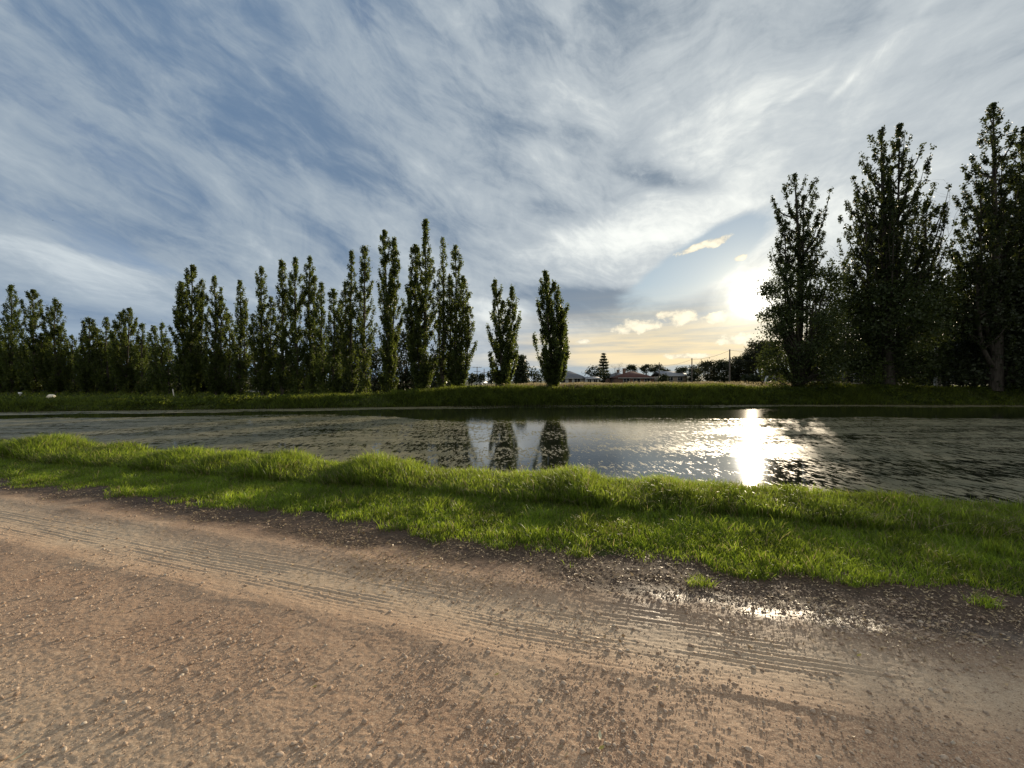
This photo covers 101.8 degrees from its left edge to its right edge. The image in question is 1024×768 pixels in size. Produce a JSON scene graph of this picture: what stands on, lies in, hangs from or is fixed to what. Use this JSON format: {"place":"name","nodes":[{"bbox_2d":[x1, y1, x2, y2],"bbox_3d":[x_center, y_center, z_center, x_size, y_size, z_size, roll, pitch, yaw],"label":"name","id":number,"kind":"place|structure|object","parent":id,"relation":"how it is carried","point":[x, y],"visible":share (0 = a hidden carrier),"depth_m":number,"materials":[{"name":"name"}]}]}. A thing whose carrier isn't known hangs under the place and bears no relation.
{"place":"outdoors","nodes":[
{"label":"outdoors","id":0,"kind":"place"},
{"bbox_2d":[0,385,987,399],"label":"paddock grass","id":1,"kind":"structure","parent":0,"point":[93,394],"depth_m":48.33,"materials":[{"name":"green plant"}]},
{"bbox_2d":[0,475,1023,767],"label":"dirt track","id":2,"kind":"structure","parent":0,"point":[38,707],"depth_m":2.44,"materials":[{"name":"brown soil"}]},
{"bbox_2d":[490,536,514,550],"bbox_3d":[-0.097,1.528,4.004,0.330,0.100,0.328,0,1,31],"label":"grass tuft","id":3,"kind":"object","parent":2,"relation":"on","point":[504,545],"visible":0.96,"depth_m":3.98,"materials":[{"name":"green plant"}]},
{"bbox_2d":[564,542,602,558],"bbox_3d":[0.647,1.533,3.828,0.440,0.107,0.288,0,0,0],"label":"grass tuft","id":4,"kind":"object","parent":2,"relation":"on","point":[580,550],"visible":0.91,"depth_m":3.82,"materials":[{"name":"green plant"}]},
{"bbox_2d":[676,571,720,588],"bbox_3d":[1.480,1.542,3.262,0.332,0.092,0.261,0,0,0],"label":"grass tuft","id":5,"kind":"object","parent":2,"relation":"on","point":[701,583],"visible":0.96,"depth_m":3.26,"materials":[{"name":"green plant"}]},
{"bbox_2d":[743,561,771,578],"bbox_3d":[1.997,1.540,3.427,0.315,0.090,0.280,0,0,0],"label":"grass tuft","id":6,"kind":"object","parent":2,"relation":"on","point":[759,569],"visible":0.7,"depth_m":3.42,"materials":[{"name":"green plant"}]},
{"bbox_2d":[835,575,865,587],"bbox_3d":[2.661,1.550,3.279,0.242,0.075,0.184,0,1,-36],"label":"grass tuft","id":7,"kind":"object","parent":2,"relation":"on","point":[849,579],"visible":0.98,"depth_m":3.27,"materials":[{"name":"green plant"}]},
{"bbox_2d":[955,588,1006,608],"bbox_3d":[3.378,1.545,2.989,0.356,0.099,0.272,0,1,-35],"label":"grass tuft","id":8,"kind":"object","parent":2,"relation":"on","point":[984,598],"visible":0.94,"depth_m":2.97,"materials":[{"name":"green plant"}]},
{"bbox_2d":[0,405,1023,504],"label":"water","id":9,"kind":"structure","parent":0,"point":[919,449],"depth_m":15.41,"materials":[{"name":"black liquid"}]},
{"bbox_2d":[0,430,1023,544],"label":"tall grass","id":10,"kind":"structure","parent":0,"point":[573,481],"depth_m":5.67,"materials":[{"name":"green plant"}]},
{"bbox_2d":[0,381,1023,596],"bbox_3d":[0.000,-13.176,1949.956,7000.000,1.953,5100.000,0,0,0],"label":"ground","id":11,"kind":"structure","parent":0,"point":[591,549],"depth_m":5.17,"materials":[{"name":"green plant"}]},
{"bbox_2d":[0,324,6,392],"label":"poplar tree","id":12,"kind":"object","parent":11,"relation":"on","point":[2,389],"visible":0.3,"depth_m":53.96,"materials":[{"name":"green plant"}]},
{"bbox_2d":[0,284,30,393],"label":"poplar tree","id":13,"kind":"object","parent":11,"relation":"on","point":[10,380],"visible":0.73,"depth_m":53.66,"materials":[{"name":"green plant"}]},
{"bbox_2d":[6,348,31,391],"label":"scrub tree","id":14,"kind":"object","parent":11,"relation":"on","point":[21,389],"visible":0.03,"depth_m":63.04,"materials":[{"name":"green plant"}]},
{"bbox_2d":[3,289,58,393],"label":"poplar tree","id":15,"kind":"object","parent":11,"relation":"on","point":[31,383],"visible":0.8,"depth_m":52.34,"materials":[{"name":"green plant"}]},
{"bbox_2d":[17,338,52,389],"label":"scrub tree","id":16,"kind":"object","parent":11,"relation":"on","point":[31,353],"visible":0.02,"depth_m":64.13,"materials":[{"name":"green plant"}]},
{"bbox_2d":[28,297,76,393],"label":"poplar tree","id":17,"kind":"object","parent":11,"relation":"on","point":[54,377],"visible":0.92,"depth_m":52.53,"materials":[{"name":"green plant"}]},
{"bbox_2d":[27,346,97,391],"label":"scrub tree","id":18,"kind":"object","parent":11,"relation":"on","point":[66,364],"visible":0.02,"depth_m":63.38,"materials":[{"name":"green plant"}]},
{"bbox_2d":[63,334,79,393],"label":"poplar tree","id":19,"kind":"object","parent":11,"relation":"on","point":[68,385],"visible":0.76,"depth_m":52.79,"materials":[{"name":"green plant"}]},
{"bbox_2d":[71,316,102,393],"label":"poplar tree","id":20,"kind":"object","parent":11,"relation":"on","point":[84,379],"visible":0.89,"depth_m":51.62,"materials":[{"name":"green plant"}]},
{"bbox_2d":[66,334,125,391],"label":"scrub tree","id":21,"kind":"object","parent":11,"relation":"on","point":[83,358],"depth_m":63.73,"materials":[{"name":"green plant"}]},
{"bbox_2d":[89,317,115,394],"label":"poplar tree","id":22,"kind":"object","parent":11,"relation":"on","point":[107,383],"visible":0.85,"depth_m":51.70,"materials":[{"name":"green plant"}]},
{"bbox_2d":[105,323,120,391],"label":"poplar tree","id":23,"kind":"object","parent":11,"relation":"on","point":[115,389],"visible":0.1,"depth_m":54.90,"materials":[{"name":"green plant"}]},
{"bbox_2d":[106,307,148,394],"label":"poplar tree","id":24,"kind":"object","parent":11,"relation":"on","point":[124,375],"visible":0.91,"depth_m":50.57,"materials":[{"name":"green plant"}]},
{"bbox_2d":[96,337,162,390],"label":"scrub tree","id":25,"kind":"object","parent":11,"relation":"on","point":[129,361],"visible":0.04,"depth_m":63.98,"materials":[{"name":"green plant"}]},
{"bbox_2d":[128,323,153,394],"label":"poplar tree","id":26,"kind":"object","parent":11,"relation":"on","point":[142,386],"visible":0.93,"depth_m":50.71,"materials":[{"name":"green plant"}]},
{"bbox_2d":[133,338,181,391],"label":"scrub tree","id":27,"kind":"object","parent":11,"relation":"on","point":[150,386],"visible":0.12,"depth_m":61.36,"materials":[{"name":"green plant"}]},
{"bbox_2d":[145,322,171,394],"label":"poplar tree","id":28,"kind":"object","parent":11,"relation":"on","point":[154,375],"visible":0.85,"depth_m":49.69,"materials":[{"name":"green plant"}]},
{"bbox_2d":[157,338,178,394],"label":"poplar tree","id":29,"kind":"object","parent":11,"relation":"on","point":[167,388],"visible":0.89,"depth_m":49.94,"materials":[{"name":"green plant"}]},
{"bbox_2d":[167,264,212,396],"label":"poplar tree","id":30,"kind":"object","parent":11,"relation":"on","point":[189,346],"visible":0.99,"depth_m":45.50,"materials":[{"name":"green plant"}]},
{"bbox_2d":[166,342,226,392],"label":"scrub tree","id":31,"kind":"object","parent":11,"relation":"on","point":[201,388],"visible":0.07,"depth_m":60.10,"materials":[{"name":"green plant"}]},
{"bbox_2d":[197,275,231,395],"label":"poplar tree","id":32,"kind":"object","parent":11,"relation":"on","point":[215,386],"visible":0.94,"depth_m":45.64,"materials":[{"name":"green plant"}]},
{"bbox_2d":[206,312,250,394],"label":"poplar tree","id":33,"kind":"object","parent":11,"relation":"on","point":[228,389],"visible":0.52,"depth_m":46.51,"materials":[{"name":"green plant"}]},
{"bbox_2d":[201,347,257,391],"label":"scrub tree","id":34,"kind":"object","parent":11,"relation":"on","point":[247,380],"visible":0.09,"depth_m":60.66,"materials":[{"name":"green plant"}]},
{"bbox_2d":[228,279,255,394],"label":"poplar tree","id":35,"kind":"object","parent":11,"relation":"on","point":[240,367],"visible":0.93,"depth_m":45.78,"materials":[{"name":"green plant"}]},
{"bbox_2d":[243,266,280,395],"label":"poplar tree","id":36,"kind":"object","parent":11,"relation":"on","point":[262,379],"visible":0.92,"depth_m":44.71,"materials":[{"name":"green plant"}]},
{"bbox_2d":[242,351,288,391],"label":"scrub tree","id":37,"kind":"object","parent":11,"relation":"on","point":[272,385],"visible":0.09,"depth_m":60.10,"materials":[{"name":"green plant"}]},
{"bbox_2d":[264,258,297,394],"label":"poplar tree","id":38,"kind":"object","parent":11,"relation":"on","point":[281,382],"visible":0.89,"depth_m":44.70,"materials":[{"name":"green plant"}]},
{"bbox_2d":[280,256,308,394],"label":"poplar tree","id":39,"kind":"object","parent":11,"relation":"on","point":[293,361],"visible":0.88,"depth_m":44.65,"materials":[{"name":"green plant"}]},
{"bbox_2d":[271,347,329,391],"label":"scrub tree","id":40,"kind":"object","parent":11,"relation":"on","point":[290,376],"visible":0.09,"depth_m":59.92,"materials":[{"name":"green plant"}]},
{"bbox_2d":[298,255,325,394],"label":"poplar tree","id":41,"kind":"object","parent":11,"relation":"on","point":[310,379],"visible":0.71,"depth_m":44.71,"materials":[{"name":"green plant"}]},
{"bbox_2d":[309,281,331,393],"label":"poplar tree","id":42,"kind":"object","parent":11,"relation":"on","point":[321,382],"visible":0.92,"depth_m":43.69,"materials":[{"name":"green plant"}]},
{"bbox_2d":[318,288,344,392],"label":"poplar tree","id":43,"kind":"object","parent":11,"relation":"on","point":[335,382],"visible":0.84,"depth_m":43.64,"materials":[{"name":"green plant"}]},
{"bbox_2d":[305,331,369,392],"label":"scrub tree","id":44,"kind":"object","parent":11,"relation":"on","point":[344,384],"visible":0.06,"depth_m":59.03,"materials":[{"name":"green plant"}]},
{"bbox_2d":[337,249,359,393],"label":"poplar tree","id":45,"kind":"object","parent":11,"relation":"on","point":[349,365],"visible":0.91,"depth_m":42.74,"materials":[{"name":"green plant"}]},
{"bbox_2d":[351,245,377,393],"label":"poplar tree","id":46,"kind":"object","parent":11,"relation":"on","point":[364,384],"visible":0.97,"depth_m":42.66,"materials":[{"name":"green plant"}]},
{"bbox_2d":[342,344,405,392],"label":"scrub tree","id":47,"kind":"object","parent":11,"relation":"on","point":[375,383],"visible":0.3,"depth_m":59.60,"materials":[{"name":"green plant"}]},
{"bbox_2d":[376,229,402,393],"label":"poplar tree","id":48,"kind":"object","parent":11,"relation":"on","point":[389,344],"visible":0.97,"depth_m":41.68,"materials":[{"name":"green plant"}]},
{"bbox_2d":[379,329,432,389],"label":"scrub tree","id":49,"kind":"object","parent":11,"relation":"on","point":[405,378],"visible":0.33,"depth_m":58.89,"materials":[{"name":"green plant"}]},
{"bbox_2d":[400,218,440,388],"bbox_3d":[-8.998,-7.665,41.049,3.783,17.400,3.324,0,0,23],"label":"poplar tree","id":50,"kind":"object","parent":11,"relation":"on","point":[421,371],"visible":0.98,"depth_m":40.56,"materials":[{"name":"green plant"}]},
{"bbox_2d":[412,352,469,388],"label":"scrub tree","id":51,"kind":"object","parent":11,"relation":"on","point":[433,384],"visible":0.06,"depth_m":57.96,"materials":[{"name":"green plant"}]},
{"bbox_2d":[432,236,452,387],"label":"poplar tree","id":52,"kind":"object","parent":11,"relation":"on","point":[440,377],"visible":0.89,"depth_m":40.81,"materials":[{"name":"green plant"}]},
{"bbox_2d":[437,245,477,387],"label":"poplar tree","id":53,"kind":"object","parent":11,"relation":"on","point":[457,367],"visible":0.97,"depth_m":40.61,"materials":[{"name":"green plant"}]},
{"bbox_2d":[467,373,477,385],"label":"bush","id":54,"kind":"object","parent":11,"relation":"on","point":[472,376],"visible":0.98,"depth_m":84.02,"materials":[{"name":"green plant"}]},
{"bbox_2d":[476,372,485,384],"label":"round tree","id":55,"kind":"object","parent":11,"relation":"on","point":[481,377],"visible":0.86,"depth_m":92.11,"materials":[{"name":"green plant"}]},
{"bbox_2d":[485,370,492,385],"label":"round tree","id":56,"kind":"object","parent":11,"relation":"on","point":[489,375],"visible":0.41,"depth_m":88.14,"materials":[{"name":"green plant"}]},
{"bbox_2d":[485,277,521,385],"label":"poplar tree","id":57,"kind":"object","parent":11,"relation":"on","point":[506,358],"visible":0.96,"depth_m":39.55,"materials":[{"name":"green plant"}]},
{"bbox_2d":[0,381,1023,411],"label":"bank grass","id":58,"kind":"structure","parent":11,"relation":"on","point":[599,395],"depth_m":36.21,"materials":[{"name":"green plant"}]},
{"bbox_2d":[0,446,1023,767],"bbox_3d":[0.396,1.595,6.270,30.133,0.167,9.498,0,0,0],"label":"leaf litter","id":59,"kind":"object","parent":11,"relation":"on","point":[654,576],"visible":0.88,"depth_m":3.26,"materials":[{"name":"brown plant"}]},
{"bbox_2d":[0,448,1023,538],"bbox_3d":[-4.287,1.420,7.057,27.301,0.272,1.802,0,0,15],"label":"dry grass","id":60,"kind":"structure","parent":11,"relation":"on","point":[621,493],"depth_m":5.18,"materials":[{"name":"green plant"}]},
{"bbox_2d":[512,354,531,383],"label":"conifer tree","id":61,"kind":"object","parent":11,"relation":"on","point":[520,375],"visible":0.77,"depth_m":77.24,"materials":[{"name":"green plant"}]},
{"bbox_2d":[525,366,543,382],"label":"bush","id":62,"kind":"object","parent":11,"relation":"on","point":[537,377],"visible":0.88,"depth_m":73.77,"materials":[{"name":"green plant"}]},
{"bbox_2d":[532,269,570,387],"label":"poplar tree","id":63,"kind":"object","parent":11,"relation":"on","point":[553,358],"visible":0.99,"depth_m":38.54,"materials":[{"name":"green plant"}]},
{"bbox_2d":[581,364,610,381],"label":"bush","id":64,"kind":"object","parent":11,"relation":"on","point":[601,376],"visible":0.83,"depth_m":120.05,"materials":[{"name":"green plant"}]},
{"bbox_2d":[598,353,608,382],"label":"norfolk pine","id":65,"kind":"object","parent":11,"relation":"on","point":[603,360],"visible":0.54,"depth_m":129.34,"materials":[{"name":"green plant"}]},
{"bbox_2d":[605,370,620,382],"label":"house","id":66,"kind":"structure","parent":11,"relation":"on","point":[607,379],"depth_m":124.38,"materials":[{"name":"grey brick"}]},
{"bbox_2d":[611,363,622,375],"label":"bare tree","id":67,"kind":"object","parent":11,"relation":"on","point":[616,373],"visible":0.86,"depth_m":121.75,"materials":[{"name":"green plant"}]},
{"bbox_2d":[626,364,637,371],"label":"round tree","id":68,"kind":"object","parent":11,"relation":"on","point":[631,367],"visible":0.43,"depth_m":133.84,"materials":[{"name":"green plant"}]},
{"bbox_2d":[611,368,655,382],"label":"house","id":69,"kind":"structure","parent":11,"relation":"on","point":[630,376],"depth_m":112.44,"materials":[{"name":"brown brick"}]},
{"bbox_2d":[639,363,663,376],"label":"round tree","id":70,"kind":"object","parent":11,"relation":"on","point":[650,369],"visible":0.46,"depth_m":135.08,"materials":[{"name":"green plant"}]},
{"bbox_2d":[656,373,669,381],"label":"bush","id":71,"kind":"object","parent":11,"relation":"on","point":[663,378],"visible":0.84,"depth_m":105.01,"materials":[{"name":"green plant"}]},
{"bbox_2d":[651,371,687,382],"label":"house","id":72,"kind":"structure","parent":11,"relation":"on","point":[677,377],"depth_m":126.00,"materials":[{"name":"metal"}]},
{"bbox_2d":[675,366,687,377],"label":"round tree","id":73,"kind":"object","parent":11,"relation":"on","point":[683,369],"visible":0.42,"depth_m":129.15,"materials":[{"name":"green plant"}]},
{"bbox_2d":[691,358,692,381],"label":"utility pole","id":74,"kind":"object","parent":11,"relation":"on","point":[691,371],"visible":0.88,"depth_m":117.90,"materials":[{"name":"wood"}]},
{"bbox_2d":[685,364,702,381],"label":"round tree","id":75,"kind":"object","parent":11,"relation":"on","point":[695,375],"visible":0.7,"depth_m":123.40,"materials":[{"name":"green plant"}]},
{"bbox_2d":[693,359,720,381],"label":"round tree","id":76,"kind":"object","parent":11,"relation":"on","point":[705,366],"visible":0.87,"depth_m":110.51,"materials":[{"name":"green plant"}]},
{"bbox_2d":[712,358,728,382],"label":"round tree","id":77,"kind":"object","parent":11,"relation":"on","point":[722,377],"visible":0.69,"depth_m":107.57,"materials":[{"name":"green plant"}]},
{"bbox_2d":[729,349,730,381],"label":"utility pole","id":78,"kind":"object","parent":11,"relation":"on","point":[729,367],"visible":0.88,"depth_m":94.86,"materials":[{"name":"wood"}]},
{"bbox_2d":[722,356,754,383],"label":"round tree","id":79,"kind":"object","parent":11,"relation":"on","point":[737,371],"visible":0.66,"depth_m":102.64,"materials":[{"name":"green plant"}]},
{"bbox_2d":[741,373,764,385],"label":"bush","id":80,"kind":"object","parent":11,"relation":"on","point":[754,378],"visible":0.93,"depth_m":75.02,"materials":[{"name":"green plant"}]},
{"bbox_2d":[738,338,784,384],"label":"round tree","id":81,"kind":"object","parent":11,"relation":"on","point":[747,362],"visible":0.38,"depth_m":97.22,"materials":[{"name":"green plant"}]},
{"bbox_2d":[764,377,775,384],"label":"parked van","id":82,"kind":"object","parent":11,"relation":"on","point":[765,380],"visible":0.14,"depth_m":80.12,"materials":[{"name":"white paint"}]},
{"bbox_2d":[772,346,816,377],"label":"scrub tree","id":83,"kind":"object","parent":11,"relation":"on","point":[784,358],"visible":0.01,"depth_m":73.07,"materials":[{"name":"green plant"}]},
{"bbox_2d":[767,172,833,370],"bbox_3d":[28.153,-10.034,40.591,4.863,21.361,4.833,0,0,0],"label":"poplar tree","id":84,"kind":"object","parent":11,"relation":"on","point":[801,256],"visible":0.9,"depth_m":40.58,"materials":[{"name":"green plant"}]},
{"bbox_2d":[766,369,838,386],"bbox_3d":[27.702,-0.482,39.554,6.361,2.336,2.614,0,0,4],"label":"bush","id":85,"kind":"object","parent":11,"relation":"on","point":[787,377],"visible":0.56,"depth_m":39.70,"materials":[{"name":"green plant"}]},
{"bbox_2d":[749,257,861,390],"bbox_3d":[27.566,-5.566,39.445,8.788,12.631,8.877,0,1,38],"label":"broadleaf tree","id":86,"kind":"object","parent":11,"relation":"on","point":[817,337],"visible":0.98,"depth_m":39.23,"materials":[{"name":"green plant"}]},
{"bbox_2d":[811,367,864,383],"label":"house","id":87,"kind":"structure","parent":11,"relation":"on","point":[853,379],"depth_m":63.98,"materials":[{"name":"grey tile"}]},
{"bbox_2d":[850,376,858,383],"bbox_3d":[52.543,-0.625,63.987,1.880,1.180,0.080,0,0,0],"label":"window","id":88,"kind":"structure","parent":87,"relation":"in","point":[853,379],"depth_m":63.97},
{"bbox_2d":[808,313,878,383],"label":"broadleaf tree","id":89,"kind":"object","parent":11,"relation":"on","point":[847,377],"visible":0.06,"depth_m":49.24,"materials":[{"name":"green plant"}]},
{"bbox_2d":[812,262,945,382],"bbox_3d":[36.688,-6.478,44.665,10.211,14.086,13.101,0,0,0],"label":"bare tree","id":90,"kind":"object","parent":11,"relation":"on","point":[844,379],"visible":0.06,"depth_m":45.86,"materials":[{"name":"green plant"}]},
{"bbox_2d":[849,325,932,384],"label":"scrub tree","id":91,"kind":"object","parent":11,"relation":"on","point":[906,380],"depth_m":63.72,"materials":[{"name":"green plant"}]},
{"bbox_2d":[836,122,961,384],"bbox_3d":[36.411,-12.163,40.374,8.924,25.627,7.606,0,0,-21],"label":"poplar tree","id":92,"kind":"object","parent":11,"relation":"on","point":[890,246],"visible":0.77,"depth_m":38.97,"materials":[{"name":"green plant"}]},
{"bbox_2d":[829,260,979,386],"bbox_3d":[36.974,-5.636,39.493,13.950,12.853,11.876,0,0,0],"label":"broadleaf tree","id":93,"kind":"object","parent":11,"relation":"on","point":[904,365],"visible":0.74,"depth_m":38.44,"materials":[{"name":"green plant"}]},
{"bbox_2d":[837,179,977,385],"bbox_3d":[47.984,-12.650,48.927,15.060,26.452,18.028,0,0,0],"label":"bare tree","id":94,"kind":"object","parent":11,"relation":"on","point":[943,244],"visible":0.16,"depth_m":48.27,"materials":[{"name":"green plant"}]},
{"bbox_2d":[934,346,937,385],"bbox_3d":[46.849,-2.030,45.986,0.328,5.764,0.328,0,0,0],"label":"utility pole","id":95,"kind":"object","parent":11,"relation":"on","point":[936,383],"visible":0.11,"depth_m":45.90,"materials":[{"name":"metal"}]},
{"bbox_2d":[931,339,986,386],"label":"scrub tree","id":96,"kind":"object","parent":11,"relation":"on","point":[954,383],"depth_m":66.11,"materials":[{"name":"green plant"}]},
{"bbox_2d":[905,294,1021,386],"bbox_3d":[52.773,-5.584,49.270,17.368,12.770,14.106,0,0,0],"label":"broadleaf tree","id":97,"kind":"object","parent":11,"relation":"on","point":[948,353],"visible":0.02,"depth_m":47.46,"materials":[{"name":"green plant"}]},
{"bbox_2d":[914,254,1023,389],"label":"broadleaf tree","id":98,"kind":"object","parent":11,"relation":"on","point":[1013,374],"visible":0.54,"depth_m":38.00,"materials":[{"name":"green plant"}]},
{"bbox_2d":[939,102,1023,390],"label":"poplar tree","id":99,"kind":"object","parent":11,"relation":"on","point":[991,218],"visible":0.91,"depth_m":37.45,"materials":[{"name":"green plant"}]},
{"bbox_2d":[975,534,1018,560],"bbox_3d":[4.377,1.471,3.763,0.299,0.226,0.252,0,0,0],"label":"grass tuft","id":100,"kind":"object","parent":11,"relation":"on","point":[998,548],"visible":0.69,"depth_m":3.75,"materials":[{"name":"green plant"}]},
{"bbox_2d":[998,126,1023,386],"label":"poplar tree","id":101,"kind":"object","parent":11,"relation":"on","point":[1020,143],"visible":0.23,"depth_m":37.70,"materials":[{"name":"green plant"}]},
{"bbox_2d":[0,0,1023,380],"label":"sky","id":102,"kind":"structure","parent":0,"point":[633,153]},
{"bbox_2d":[560,371,584,382],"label":"house","id":103,"kind":"structure","parent":0,"point":[571,377],"depth_m":112.00,"materials":[{"name":"grey tile"}]},
{"bbox_2d":[584,377,600,382],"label":"house","id":104,"kind":"structure","parent":0,"point":[592,379],"depth_m":108.98,"materials":[{"name":"metal"}]},
{"bbox_2d":[477,380,861,387],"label":"seeding grass","id":105,"kind":"structure","parent":0,"point":[601,383],"depth_m":40.64,"materials":[{"name":"green plant"}]}
]}

